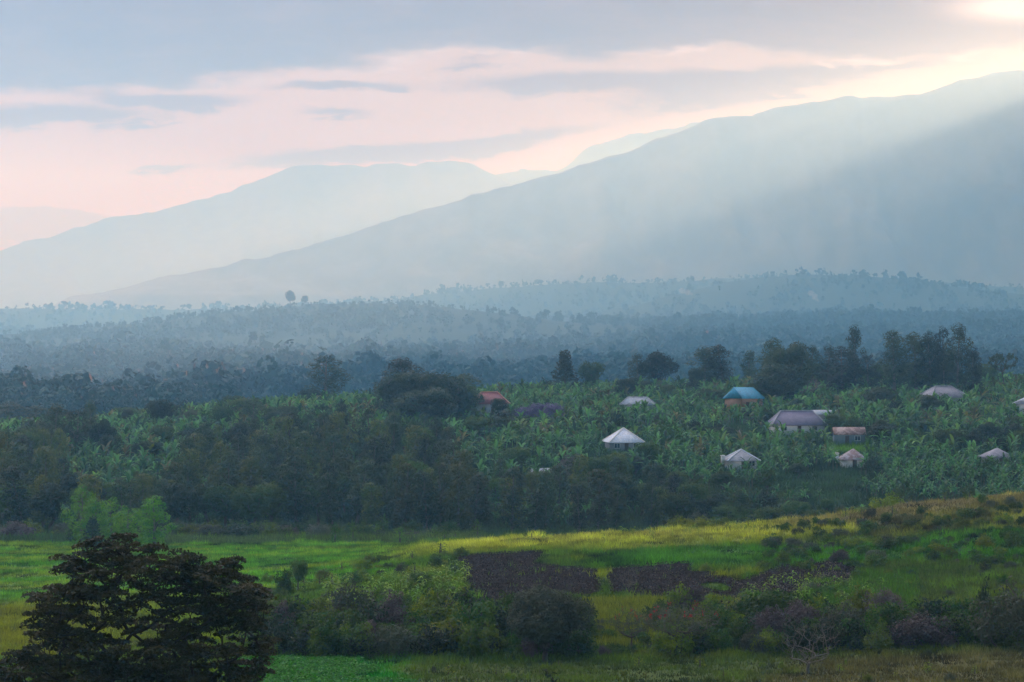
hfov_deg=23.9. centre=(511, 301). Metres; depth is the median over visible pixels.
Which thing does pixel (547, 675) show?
bush
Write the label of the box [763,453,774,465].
banana plant
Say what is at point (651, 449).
shrub
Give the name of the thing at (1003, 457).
banana plant
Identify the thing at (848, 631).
hedge bush
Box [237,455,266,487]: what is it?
eucalyptus tree
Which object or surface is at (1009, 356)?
flat topped tree
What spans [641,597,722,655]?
coral tree
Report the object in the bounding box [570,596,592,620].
hedge bush
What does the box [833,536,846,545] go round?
bush
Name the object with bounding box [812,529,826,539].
bush
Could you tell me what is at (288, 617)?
hedge bush
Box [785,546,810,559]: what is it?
bush
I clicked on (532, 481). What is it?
eucalyptus tree
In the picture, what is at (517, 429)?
shrub
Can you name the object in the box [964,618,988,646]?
hedge bush
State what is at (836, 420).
shrub
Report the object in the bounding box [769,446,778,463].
banana plant
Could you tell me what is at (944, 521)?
bush
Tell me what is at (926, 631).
hedge bush
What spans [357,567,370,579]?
shrub
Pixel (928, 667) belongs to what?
weed
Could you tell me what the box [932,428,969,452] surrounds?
shrub
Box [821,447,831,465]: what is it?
banana plant
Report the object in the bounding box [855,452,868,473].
banana plant
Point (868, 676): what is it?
weed
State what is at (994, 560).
shrub
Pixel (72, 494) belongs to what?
broadleaf tree
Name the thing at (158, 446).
shrub
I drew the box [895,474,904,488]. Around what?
banana plant
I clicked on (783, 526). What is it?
bush
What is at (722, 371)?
eucalyptus tree
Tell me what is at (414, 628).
hedge bush
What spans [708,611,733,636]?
hedge bush
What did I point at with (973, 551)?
bush
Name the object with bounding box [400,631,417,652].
hedge bush
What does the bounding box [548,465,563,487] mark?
eucalyptus tree
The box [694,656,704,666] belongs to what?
weed
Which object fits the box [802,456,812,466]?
banana plant
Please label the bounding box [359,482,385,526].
eucalyptus tree
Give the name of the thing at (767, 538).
bush
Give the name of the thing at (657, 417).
shrub
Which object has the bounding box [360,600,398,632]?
hedge bush
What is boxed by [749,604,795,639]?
hedge bush
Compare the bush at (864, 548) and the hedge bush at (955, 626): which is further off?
the bush at (864, 548)
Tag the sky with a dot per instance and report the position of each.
(109, 108)
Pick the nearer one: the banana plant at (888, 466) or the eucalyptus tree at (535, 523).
the eucalyptus tree at (535, 523)
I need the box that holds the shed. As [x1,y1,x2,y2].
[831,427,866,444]
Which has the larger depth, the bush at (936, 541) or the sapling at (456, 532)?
the sapling at (456, 532)
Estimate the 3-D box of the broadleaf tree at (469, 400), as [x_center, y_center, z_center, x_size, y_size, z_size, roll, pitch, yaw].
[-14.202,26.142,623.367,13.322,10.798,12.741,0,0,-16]
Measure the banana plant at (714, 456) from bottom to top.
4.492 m
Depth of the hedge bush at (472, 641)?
189.34 m
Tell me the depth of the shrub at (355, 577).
264.96 m
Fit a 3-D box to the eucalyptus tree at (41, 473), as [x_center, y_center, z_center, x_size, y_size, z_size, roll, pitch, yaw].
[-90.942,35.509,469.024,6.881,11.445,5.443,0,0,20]
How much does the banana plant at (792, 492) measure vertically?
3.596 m
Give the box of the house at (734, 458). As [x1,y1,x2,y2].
[720,449,760,469]
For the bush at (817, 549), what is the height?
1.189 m
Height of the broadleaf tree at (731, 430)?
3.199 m
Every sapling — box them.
[390,527,409,542]
[440,531,449,539]
[448,531,461,537]
[471,519,485,536]
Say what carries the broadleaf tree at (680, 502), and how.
on the ground at (736, 292)
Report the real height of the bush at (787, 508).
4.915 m
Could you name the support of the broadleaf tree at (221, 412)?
on the ground at (736, 292)
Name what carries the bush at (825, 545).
on the ground at (736, 292)
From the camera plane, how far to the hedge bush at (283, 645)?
193.48 m
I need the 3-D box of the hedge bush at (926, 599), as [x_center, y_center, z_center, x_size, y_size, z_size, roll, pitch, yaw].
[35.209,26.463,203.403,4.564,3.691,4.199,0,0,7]
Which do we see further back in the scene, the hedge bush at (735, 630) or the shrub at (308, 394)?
the shrub at (308, 394)
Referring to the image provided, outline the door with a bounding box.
[625,443,628,451]
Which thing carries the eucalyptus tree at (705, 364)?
on the ground at (736, 292)
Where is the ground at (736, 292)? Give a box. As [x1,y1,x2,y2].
[0,274,1023,681]
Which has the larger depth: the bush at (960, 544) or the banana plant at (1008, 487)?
the banana plant at (1008, 487)
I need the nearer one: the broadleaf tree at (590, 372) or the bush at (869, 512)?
the bush at (869, 512)
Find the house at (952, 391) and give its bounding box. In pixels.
[920,385,966,403]
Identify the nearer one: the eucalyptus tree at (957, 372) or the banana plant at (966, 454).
the banana plant at (966, 454)
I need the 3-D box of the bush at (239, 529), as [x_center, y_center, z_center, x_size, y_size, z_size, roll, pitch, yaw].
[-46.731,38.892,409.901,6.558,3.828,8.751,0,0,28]
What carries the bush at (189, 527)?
on the ground at (736, 292)
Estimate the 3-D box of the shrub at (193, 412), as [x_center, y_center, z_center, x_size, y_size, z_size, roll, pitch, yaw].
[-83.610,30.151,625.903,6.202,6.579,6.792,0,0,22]
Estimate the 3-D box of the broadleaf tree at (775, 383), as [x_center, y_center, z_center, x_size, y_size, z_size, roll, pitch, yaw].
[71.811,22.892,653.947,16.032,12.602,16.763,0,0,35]
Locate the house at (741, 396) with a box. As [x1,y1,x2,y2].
[722,387,764,408]
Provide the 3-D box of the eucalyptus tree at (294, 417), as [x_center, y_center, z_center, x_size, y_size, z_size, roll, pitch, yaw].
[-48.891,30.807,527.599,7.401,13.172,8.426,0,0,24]
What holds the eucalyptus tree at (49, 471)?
on the ground at (736, 292)
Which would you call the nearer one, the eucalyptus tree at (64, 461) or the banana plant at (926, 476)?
the eucalyptus tree at (64, 461)
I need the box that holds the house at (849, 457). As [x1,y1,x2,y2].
[835,449,864,468]
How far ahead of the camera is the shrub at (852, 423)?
577.72 m
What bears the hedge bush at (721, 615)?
on the ground at (736, 292)
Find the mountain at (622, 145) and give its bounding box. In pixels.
[496,122,699,183]
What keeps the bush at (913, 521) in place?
on the ground at (736, 292)
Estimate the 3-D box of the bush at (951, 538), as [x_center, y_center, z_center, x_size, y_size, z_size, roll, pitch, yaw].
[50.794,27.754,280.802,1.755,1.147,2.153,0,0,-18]
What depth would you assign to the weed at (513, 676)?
171.72 m
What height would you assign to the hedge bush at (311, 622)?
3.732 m
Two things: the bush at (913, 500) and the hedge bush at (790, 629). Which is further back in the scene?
the bush at (913, 500)
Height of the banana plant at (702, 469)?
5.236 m
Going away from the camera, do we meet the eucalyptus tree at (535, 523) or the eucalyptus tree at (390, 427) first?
the eucalyptus tree at (535, 523)
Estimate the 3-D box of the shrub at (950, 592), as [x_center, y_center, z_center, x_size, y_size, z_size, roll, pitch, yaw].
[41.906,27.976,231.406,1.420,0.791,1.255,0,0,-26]
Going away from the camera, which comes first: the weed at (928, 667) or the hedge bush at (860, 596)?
the weed at (928, 667)
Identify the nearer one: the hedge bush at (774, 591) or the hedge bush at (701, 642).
the hedge bush at (701, 642)
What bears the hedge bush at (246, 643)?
on the ground at (736, 292)
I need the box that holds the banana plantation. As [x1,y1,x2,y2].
[0,370,1023,525]
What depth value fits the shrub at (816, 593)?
222.89 m
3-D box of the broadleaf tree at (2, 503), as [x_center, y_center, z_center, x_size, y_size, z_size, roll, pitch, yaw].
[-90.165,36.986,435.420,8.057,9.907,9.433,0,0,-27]
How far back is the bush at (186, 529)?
409.62 m
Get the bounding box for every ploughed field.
[458,550,599,599]
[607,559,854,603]
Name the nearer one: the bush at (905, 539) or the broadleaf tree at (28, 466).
the bush at (905, 539)
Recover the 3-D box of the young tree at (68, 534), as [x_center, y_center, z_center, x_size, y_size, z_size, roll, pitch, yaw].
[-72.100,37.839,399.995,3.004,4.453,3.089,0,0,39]
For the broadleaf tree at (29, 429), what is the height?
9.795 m
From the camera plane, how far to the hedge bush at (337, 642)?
189.18 m
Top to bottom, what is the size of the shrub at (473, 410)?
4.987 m
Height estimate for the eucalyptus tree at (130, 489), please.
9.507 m
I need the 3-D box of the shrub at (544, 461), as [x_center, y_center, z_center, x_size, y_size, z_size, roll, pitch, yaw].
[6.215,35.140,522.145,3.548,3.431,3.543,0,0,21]
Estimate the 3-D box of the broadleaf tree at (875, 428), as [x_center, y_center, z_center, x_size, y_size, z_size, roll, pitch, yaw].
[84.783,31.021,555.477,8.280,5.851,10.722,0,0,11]
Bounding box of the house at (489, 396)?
[476,391,509,414]
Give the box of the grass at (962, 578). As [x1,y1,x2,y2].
[0,420,1023,681]
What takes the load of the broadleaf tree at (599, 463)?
on the ground at (736, 292)
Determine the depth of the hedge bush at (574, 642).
190.15 m
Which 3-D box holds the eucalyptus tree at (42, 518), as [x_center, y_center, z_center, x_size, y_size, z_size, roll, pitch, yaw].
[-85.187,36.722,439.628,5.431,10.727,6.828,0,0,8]
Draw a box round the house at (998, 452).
[978,448,1010,465]
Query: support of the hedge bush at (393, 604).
on the ground at (736, 292)
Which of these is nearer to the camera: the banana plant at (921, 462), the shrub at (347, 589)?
the shrub at (347, 589)
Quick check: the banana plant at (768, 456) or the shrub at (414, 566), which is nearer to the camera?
the shrub at (414, 566)
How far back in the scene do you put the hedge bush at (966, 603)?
198.51 m
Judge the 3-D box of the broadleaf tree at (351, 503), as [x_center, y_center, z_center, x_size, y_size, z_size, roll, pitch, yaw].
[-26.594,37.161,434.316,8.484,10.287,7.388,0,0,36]
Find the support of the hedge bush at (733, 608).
on the ground at (736, 292)
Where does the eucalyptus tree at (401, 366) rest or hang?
on the ground at (736, 292)
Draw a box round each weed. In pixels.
[444,665,454,674]
[504,671,516,680]
[620,669,628,675]
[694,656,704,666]
[836,664,843,672]
[862,674,871,680]
[921,662,934,672]
[943,671,955,680]
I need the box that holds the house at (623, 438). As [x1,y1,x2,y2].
[602,427,644,451]
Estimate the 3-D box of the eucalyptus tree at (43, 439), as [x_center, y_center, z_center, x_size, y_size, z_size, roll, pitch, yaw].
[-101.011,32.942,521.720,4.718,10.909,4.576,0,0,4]
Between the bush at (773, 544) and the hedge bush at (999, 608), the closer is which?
the hedge bush at (999, 608)
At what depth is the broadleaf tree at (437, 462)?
487.15 m
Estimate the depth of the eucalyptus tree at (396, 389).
631.17 m
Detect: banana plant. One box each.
[131,453,143,464]
[161,452,170,464]
[639,451,649,473]
[652,454,668,467]
[662,447,671,463]
[666,459,672,472]
[667,450,679,466]
[678,450,689,467]
[680,460,693,479]
[685,457,699,474]
[686,467,693,479]
[690,459,700,478]
[695,461,709,479]
[700,468,713,490]
[705,453,714,469]
[711,451,720,464]
[719,482,733,497]
[729,468,737,482]
[738,460,750,473]
[740,456,754,476]
[754,459,767,476]
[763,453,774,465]
[768,459,778,470]
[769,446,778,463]
[771,484,782,497]
[778,450,788,465]
[781,480,791,492]
[782,461,788,473]
[783,446,794,464]
[787,486,796,501]
[795,447,808,463]
[796,481,809,492]
[798,489,808,498]
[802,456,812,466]
[811,447,821,464]
[813,489,824,500]
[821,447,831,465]
[826,448,842,470]
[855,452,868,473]
[860,478,871,491]
[870,480,882,494]
[871,471,882,482]
[878,474,890,495]
[881,448,889,461]
[882,452,891,468]
[882,460,896,480]
[882,478,902,495]
[884,448,896,464]
[884,462,901,479]
[889,456,903,468]
[890,468,901,487]
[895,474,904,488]
[897,474,908,492]
[903,466,918,486]
[904,474,914,486]
[910,477,923,496]
[912,462,928,482]
[917,458,925,470]
[918,446,933,458]
[919,483,930,500]
[921,448,934,463]
[921,472,930,489]
[927,481,936,493]
[932,485,943,499]
[933,453,942,470]
[933,458,942,477]
[933,467,945,481]
[937,480,951,498]
[947,481,959,498]
[954,455,968,477]
[961,448,970,461]
[967,448,978,460]
[967,453,979,468]
[986,472,995,484]
[993,482,1006,494]
[994,467,1006,487]
[996,464,1008,484]
[998,470,1010,487]
[999,452,1009,463]
[1002,480,1015,491]
[1005,451,1018,465]
[1007,447,1018,465]
[1011,450,1021,462]
[1013,463,1022,479]
[1013,484,1023,492]
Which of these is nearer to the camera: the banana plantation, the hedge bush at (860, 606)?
the hedge bush at (860, 606)
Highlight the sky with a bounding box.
[0,0,1023,249]
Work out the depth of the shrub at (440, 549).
299.85 m
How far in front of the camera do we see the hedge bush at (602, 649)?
190.18 m
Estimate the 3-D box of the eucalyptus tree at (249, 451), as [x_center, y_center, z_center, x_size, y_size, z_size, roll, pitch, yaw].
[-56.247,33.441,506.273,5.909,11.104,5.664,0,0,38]
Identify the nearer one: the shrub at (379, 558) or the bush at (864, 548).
the bush at (864, 548)
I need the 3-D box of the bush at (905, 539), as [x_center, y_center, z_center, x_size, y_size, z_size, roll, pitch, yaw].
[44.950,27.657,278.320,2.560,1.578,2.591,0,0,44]
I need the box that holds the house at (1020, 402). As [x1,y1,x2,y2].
[1013,398,1023,414]
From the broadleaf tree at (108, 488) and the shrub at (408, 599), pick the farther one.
the broadleaf tree at (108, 488)
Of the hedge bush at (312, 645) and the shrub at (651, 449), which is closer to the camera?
the hedge bush at (312, 645)
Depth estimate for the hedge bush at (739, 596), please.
206.29 m
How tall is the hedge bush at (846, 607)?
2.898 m
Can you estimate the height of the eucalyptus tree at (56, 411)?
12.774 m
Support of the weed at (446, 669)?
on the ground at (736, 292)
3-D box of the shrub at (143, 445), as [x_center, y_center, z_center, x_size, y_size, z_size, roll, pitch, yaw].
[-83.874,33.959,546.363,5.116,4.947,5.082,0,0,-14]
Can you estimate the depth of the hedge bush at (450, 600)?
200.22 m
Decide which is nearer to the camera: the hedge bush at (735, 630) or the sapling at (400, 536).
the hedge bush at (735, 630)
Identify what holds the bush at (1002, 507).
on the ground at (736, 292)
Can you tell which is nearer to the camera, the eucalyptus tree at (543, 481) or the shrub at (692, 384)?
the eucalyptus tree at (543, 481)
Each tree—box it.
[0,401,29,419]
[0,442,32,482]
[0,456,18,520]
[0,465,33,525]
[0,480,33,524]
[0,532,281,681]
[1,427,24,461]
[7,462,35,486]
[8,432,27,459]
[9,477,37,520]
[12,434,34,461]
[16,418,37,434]
[17,431,41,462]
[19,426,47,446]
[24,460,55,483]
[25,446,61,519]
[27,458,59,489]
[28,474,52,526]
[28,480,69,530]
[33,402,74,445]
[33,429,52,459]
[36,446,57,470]
[49,427,69,471]
[55,456,72,481]
[57,472,86,509]
[59,483,99,541]
[61,409,94,451]
[64,488,101,513]
[66,518,79,541]
[75,474,102,524]
[77,498,112,544]
[78,516,104,549]
[81,400,98,443]
[82,474,111,511]
[85,481,106,513]
[88,417,117,456]
[93,482,128,520]
[97,497,131,541]
[106,481,132,525]
[109,505,148,546]
[119,481,143,527]
[129,473,154,524]
[131,495,175,543]
[144,399,176,419]
[144,476,162,515]
[150,478,180,524]
[156,481,197,523]
[158,462,188,517]
[162,479,181,523]
[174,437,202,481]
[187,481,217,523]
[193,421,214,459]
[210,406,232,429]
[221,420,257,448]
[228,484,275,527]
[232,435,252,464]
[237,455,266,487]
[238,398,264,427]
[254,481,293,523]
[259,411,282,425]
[273,445,311,512]
[275,412,305,449]
[277,410,296,430]
[285,290,295,305]
[289,558,308,590]
[301,295,307,303]
[303,354,353,396]
[343,482,385,525]
[347,456,379,524]
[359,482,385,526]
[365,419,392,456]
[371,369,429,409]
[379,451,407,483]
[381,357,424,392]
[381,372,403,409]
[381,409,406,454]
[386,411,399,449]
[388,387,458,422]
[388,455,406,510]
[389,418,421,453]
[390,460,432,487]
[397,454,414,463]
[401,427,436,455]
[403,425,428,465]
[408,433,441,478]
[414,371,469,413]
[417,468,438,516]
[425,462,454,526]
[433,451,462,473]
[434,439,470,488]
[437,455,480,478]
[444,425,456,442]
[446,449,476,497]
[455,373,484,406]
[455,385,484,418]
[490,398,508,413]
[493,467,529,530]
[498,410,517,420]
[506,582,598,661]
[514,402,566,419]
[522,489,550,531]
[523,469,550,491]
[524,471,538,507]
[533,468,562,525]
[536,471,558,514]
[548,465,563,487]
[549,350,579,385]
[559,455,575,477]
[562,484,594,531]
[577,360,605,385]
[581,455,619,485]
[583,469,615,530]
[595,473,638,509]
[604,451,633,476]
[605,604,656,648]
[614,377,640,396]
[626,352,650,383]
[627,483,654,515]
[637,349,679,389]
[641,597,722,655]
[658,492,695,519]
[660,384,676,393]
[663,470,689,489]
[675,481,710,516]
[685,345,719,382]
[687,479,700,511]
[688,367,704,381]
[692,498,721,517]
[694,388,725,399]
[706,344,734,383]
[713,427,735,433]
[739,350,755,378]
[746,337,787,386]
[746,363,807,404]
[758,341,813,388]
[778,620,839,673]
[799,374,822,394]
[803,345,825,386]
[815,344,839,389]
[820,346,861,390]
[844,324,865,379]
[854,352,885,387]
[860,386,897,405]
[863,424,898,443]
[875,330,910,389]
[891,331,936,388]
[911,421,936,430]
[912,330,947,390]
[913,394,944,410]
[931,325,954,385]
[938,322,976,389]
[960,346,984,392]
[973,363,999,381]
[988,353,1017,384]
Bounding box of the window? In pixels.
[614,443,619,448]
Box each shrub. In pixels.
[97,434,122,451]
[113,406,134,411]
[120,409,134,422]
[130,440,149,454]
[148,425,174,441]
[148,441,162,455]
[176,423,195,441]
[178,407,198,421]
[222,395,243,402]
[227,398,250,410]
[241,403,263,413]
[261,573,275,581]
[272,587,287,596]
[274,406,298,414]
[297,388,319,399]
[308,596,328,608]
[313,575,328,584]
[314,402,331,414]
[314,568,331,578]
[325,573,341,583]
[335,582,353,590]
[339,571,362,583]
[351,557,374,571]
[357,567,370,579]
[363,552,377,563]
[370,399,388,411]
[374,554,389,561]
[379,588,391,595]
[382,562,394,568]
[393,561,407,573]
[394,592,413,604]
[403,565,419,574]
[407,571,432,583]
[412,581,423,587]
[428,553,442,558]
[428,557,444,566]
[429,542,450,553]
[436,549,449,557]
[445,564,460,573]
[450,546,469,556]
[457,583,473,592]
[463,407,479,417]
[463,416,492,436]
[483,408,505,417]
[487,416,512,439]
[499,446,531,467]
[504,422,527,439]
[511,407,524,415]
[519,415,534,422]
[535,383,549,390]
[535,456,548,467]
[561,441,576,452]
[564,452,586,468]
[584,397,602,407]
[589,417,606,428]
[605,409,628,427]
[625,456,646,474]
[633,440,664,460]
[639,380,652,388]
[639,462,669,485]
[652,411,667,423]
[659,427,687,444]
[686,378,699,396]
[687,417,704,435]
[698,563,712,570]
[704,592,722,602]
[709,471,736,488]
[737,407,753,419]
[753,468,779,489]
[758,406,774,423]
[780,390,796,401]
[785,397,809,409]
[788,463,807,476]
[802,582,820,589]
[810,590,823,597]
[818,585,840,593]
[823,413,845,426]
[832,590,848,598]
[843,416,866,429]
[861,379,879,390]
[863,453,884,473]
[872,419,890,425]
[873,562,885,568]
[887,398,904,413]
[914,428,921,435]
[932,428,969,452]
[941,590,954,595]
[960,433,983,450]
[968,426,984,439]
[977,562,992,570]
[978,422,1001,436]
[978,458,1002,475]
[981,556,998,564]
[982,431,1012,451]
[995,573,1010,583]
[1000,422,1023,435]
[1004,429,1023,446]
[1005,560,1016,567]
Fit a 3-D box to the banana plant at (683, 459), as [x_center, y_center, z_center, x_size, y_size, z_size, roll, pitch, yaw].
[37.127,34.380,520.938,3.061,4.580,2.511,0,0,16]
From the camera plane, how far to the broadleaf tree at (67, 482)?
460.75 m
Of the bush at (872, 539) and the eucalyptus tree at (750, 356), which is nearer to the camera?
the bush at (872, 539)
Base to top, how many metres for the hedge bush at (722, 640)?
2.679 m
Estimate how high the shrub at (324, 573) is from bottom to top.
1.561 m
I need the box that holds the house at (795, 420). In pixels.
[768,410,827,434]
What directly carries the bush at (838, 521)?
on the ground at (736, 292)
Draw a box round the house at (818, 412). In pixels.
[813,410,835,419]
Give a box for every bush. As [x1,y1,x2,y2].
[0,520,40,536]
[23,517,45,533]
[52,522,70,532]
[160,521,173,526]
[169,523,183,533]
[178,522,206,535]
[178,523,202,534]
[192,523,227,538]
[201,520,223,532]
[219,519,257,537]
[226,519,248,529]
[232,593,297,636]
[238,525,263,535]
[239,615,282,636]
[240,631,278,655]
[250,520,263,529]
[257,522,283,533]
[259,520,279,535]
[262,592,312,631]
[263,594,313,635]
[266,612,309,628]
[266,616,298,655]
[268,599,295,628]
[271,525,295,535]
[273,568,295,594]
[276,630,296,651]
[283,624,321,655]
[292,615,339,651]
[296,598,321,611]
[305,522,333,537]
[305,596,347,611]
[306,627,344,656]
[312,620,351,656]
[324,578,382,614]
[330,614,349,628]
[335,618,376,655]
[340,609,378,633]
[343,630,377,655]
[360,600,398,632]
[362,622,417,658]
[364,619,382,654]
[367,590,421,631]
[375,601,409,614]
[376,621,413,652]
[390,608,425,627]
[397,612,442,630]
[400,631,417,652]
[406,622,452,655]
[407,619,433,650]
[412,587,436,615]
[413,582,454,610]
[415,614,478,656]
[416,607,446,626]
[420,603,468,626]
[438,594,470,625]
[439,622,467,653]
[440,585,477,615]
[443,597,498,634]
[448,591,483,609]
[455,618,501,659]
[468,601,508,639]
[471,594,495,609]
[485,590,517,610]
[488,635,502,655]
[491,600,516,639]
[511,639,527,653]
[521,638,552,658]
[543,668,559,681]
[555,629,597,657]
[557,631,592,652]
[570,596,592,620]
[577,614,597,634]
[581,593,598,620]
[589,630,607,637]
[595,624,604,630]
[595,645,612,656]
[599,629,616,637]
[600,642,617,649]
[611,647,626,655]
[621,643,638,652]
[633,632,650,641]
[639,636,653,644]
[641,598,674,627]
[647,599,669,619]
[648,623,697,657]
[653,605,709,628]
[655,620,686,633]
[657,605,684,624]
[658,514,674,526]
[663,581,698,613]
[664,513,693,528]
[666,623,716,654]
[670,622,717,654]
[673,583,709,612]
[673,605,696,620]
[684,515,714,526]
[688,510,709,520]
[695,594,723,613]
[698,604,733,635]
[701,625,732,652]
[702,601,735,618]
[706,505,739,518]
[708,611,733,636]
[709,517,733,526]
[719,588,761,613]
[724,600,740,619]
[724,616,753,649]
[729,596,766,619]
[729,609,748,624]
[737,512,755,523]
[738,513,765,521]
[738,627,771,654]
[738,629,757,644]
[740,588,788,627]
[743,605,778,631]
[743,613,762,634]
[744,625,783,652]
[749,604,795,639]
[754,506,788,520]
[757,488,778,507]
[758,525,771,530]
[759,535,782,547]
[762,535,777,542]
[762,549,773,557]
[763,589,800,610]
[764,591,812,617]
[765,540,778,548]
[770,631,794,654]
[774,549,789,564]
[775,597,822,629]
[777,524,791,530]
[780,500,811,514]
[782,614,817,651]
[783,536,800,546]
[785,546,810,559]
[791,527,805,535]
[794,627,823,650]
[795,495,808,503]
[797,522,808,528]
[798,518,810,522]
[799,622,828,652]
[800,541,820,550]
[802,509,826,516]
[803,593,824,608]
[806,509,827,516]
[806,603,845,618]
[809,546,822,553]
[810,516,819,523]
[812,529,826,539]
[815,532,833,543]
[816,609,836,633]
[817,519,827,525]
[817,623,841,650]
[819,498,835,510]
[820,599,874,631]
[824,544,834,549]
[826,613,859,645]
[827,518,848,527]
[828,549,850,562]
[831,527,850,537]
[831,615,874,651]
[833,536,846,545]
[833,599,863,617]
[834,505,849,513]
[835,593,874,619]
[835,615,879,650]
[836,588,884,616]
[839,535,866,546]
[851,500,869,508]
[851,582,875,610]
[854,535,870,545]
[855,544,871,554]
[856,518,866,525]
[856,519,876,528]
[856,527,870,535]
[859,522,879,531]
[859,627,893,651]
[860,506,876,517]
[862,585,907,614]
[864,549,886,557]
[864,554,889,565]
[865,535,875,541]
[865,608,888,629]
[866,601,894,616]
[868,495,883,502]
[869,490,903,509]
[874,537,896,548]
[876,600,906,616]
[876,617,893,645]
[877,600,922,630]
[879,515,890,523]
[881,512,892,518]
[881,534,895,542]
[882,610,962,648]
[884,614,913,645]
[891,486,914,499]
[895,535,913,545]
[904,493,920,502]
[904,518,923,526]
[908,615,944,644]
[910,536,921,541]
[910,546,925,553]
[911,595,961,622]
[913,607,938,618]
[915,505,928,513]
[915,595,950,614]
[923,549,941,561]
[927,597,974,623]
[928,541,941,548]
[929,525,942,530]
[930,518,949,525]
[930,538,943,544]
[931,614,971,647]
[933,542,954,555]
[938,613,975,643]
[941,610,970,627]
[942,536,954,543]
[943,514,951,519]
[943,548,960,559]
[951,596,989,639]
[951,626,982,646]
[952,540,970,548]
[953,516,971,527]
[953,602,978,617]
[955,507,975,518]
[956,484,981,499]
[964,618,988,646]
[965,549,981,556]
[965,575,1023,646]
[968,552,991,563]
[974,509,986,516]
[975,532,995,547]
[976,494,988,503]
[976,574,991,617]
[981,594,1022,629]
[983,621,1011,645]
[986,499,999,505]
[992,513,1013,523]
[992,544,1008,555]
[993,553,1006,564]
[994,505,1011,511]
[996,518,1006,524]
[998,530,1017,538]
[1004,497,1016,505]
[1004,531,1023,543]
[1004,535,1021,547]
[1009,501,1023,508]
[1015,516,1023,525]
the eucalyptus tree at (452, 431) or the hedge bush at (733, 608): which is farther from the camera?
the eucalyptus tree at (452, 431)
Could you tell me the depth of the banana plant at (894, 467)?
495.30 m
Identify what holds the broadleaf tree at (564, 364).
on the ground at (736, 292)
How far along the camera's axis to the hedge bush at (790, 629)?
190.59 m
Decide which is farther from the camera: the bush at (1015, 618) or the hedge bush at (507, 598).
the hedge bush at (507, 598)
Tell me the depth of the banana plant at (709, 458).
516.73 m
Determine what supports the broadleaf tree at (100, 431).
on the ground at (736, 292)
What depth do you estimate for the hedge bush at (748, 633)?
193.21 m
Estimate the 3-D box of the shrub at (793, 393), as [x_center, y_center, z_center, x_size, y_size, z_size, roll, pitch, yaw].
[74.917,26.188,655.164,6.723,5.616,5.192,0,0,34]
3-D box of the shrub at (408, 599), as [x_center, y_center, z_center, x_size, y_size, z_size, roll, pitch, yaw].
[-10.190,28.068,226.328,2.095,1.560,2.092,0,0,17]
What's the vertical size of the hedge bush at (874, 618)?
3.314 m
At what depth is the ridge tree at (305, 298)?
4478.36 m
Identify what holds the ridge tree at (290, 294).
on the ground at (736, 292)
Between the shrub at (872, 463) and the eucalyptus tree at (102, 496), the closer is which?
the eucalyptus tree at (102, 496)
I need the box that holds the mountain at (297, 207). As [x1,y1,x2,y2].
[0,161,514,307]
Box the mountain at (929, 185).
[51,70,1023,309]
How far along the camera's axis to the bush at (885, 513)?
314.01 m
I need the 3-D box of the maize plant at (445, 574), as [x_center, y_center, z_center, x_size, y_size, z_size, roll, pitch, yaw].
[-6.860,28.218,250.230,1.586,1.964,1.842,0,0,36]
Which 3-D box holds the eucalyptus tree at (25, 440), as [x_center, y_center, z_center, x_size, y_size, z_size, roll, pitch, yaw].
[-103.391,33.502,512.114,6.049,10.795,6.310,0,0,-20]
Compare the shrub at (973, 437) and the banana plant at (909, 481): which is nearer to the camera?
the banana plant at (909, 481)
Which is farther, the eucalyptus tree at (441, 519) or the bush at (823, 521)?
the eucalyptus tree at (441, 519)
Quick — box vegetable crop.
[232,653,417,681]
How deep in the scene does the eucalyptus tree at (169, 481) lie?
437.68 m
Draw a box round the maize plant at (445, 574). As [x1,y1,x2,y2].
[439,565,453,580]
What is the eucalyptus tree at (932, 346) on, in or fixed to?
on the ground at (736, 292)
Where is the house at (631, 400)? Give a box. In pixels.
[619,396,654,414]
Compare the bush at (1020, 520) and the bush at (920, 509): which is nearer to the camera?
the bush at (1020, 520)
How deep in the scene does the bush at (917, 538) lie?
281.80 m
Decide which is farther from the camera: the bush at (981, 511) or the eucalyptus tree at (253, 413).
the eucalyptus tree at (253, 413)
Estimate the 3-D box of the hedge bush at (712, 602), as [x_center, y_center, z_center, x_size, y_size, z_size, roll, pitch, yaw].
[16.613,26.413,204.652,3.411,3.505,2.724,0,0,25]
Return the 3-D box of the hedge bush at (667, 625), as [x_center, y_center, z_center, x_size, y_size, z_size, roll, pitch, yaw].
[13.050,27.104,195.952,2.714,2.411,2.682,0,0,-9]
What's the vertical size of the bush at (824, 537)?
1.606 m
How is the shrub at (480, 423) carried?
on the ground at (736, 292)
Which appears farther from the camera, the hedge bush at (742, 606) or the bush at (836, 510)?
the bush at (836, 510)
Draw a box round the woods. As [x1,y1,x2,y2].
[0,265,1023,419]
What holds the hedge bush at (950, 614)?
on the ground at (736, 292)
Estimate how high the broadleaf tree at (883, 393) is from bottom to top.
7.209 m
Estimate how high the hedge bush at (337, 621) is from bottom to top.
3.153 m
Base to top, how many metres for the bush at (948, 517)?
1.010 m
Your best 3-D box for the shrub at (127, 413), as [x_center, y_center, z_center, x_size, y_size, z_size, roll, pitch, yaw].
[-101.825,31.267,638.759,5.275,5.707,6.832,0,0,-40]
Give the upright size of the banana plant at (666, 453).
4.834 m
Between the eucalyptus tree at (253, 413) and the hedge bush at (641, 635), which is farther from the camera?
the eucalyptus tree at (253, 413)
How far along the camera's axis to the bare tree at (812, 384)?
668.46 m

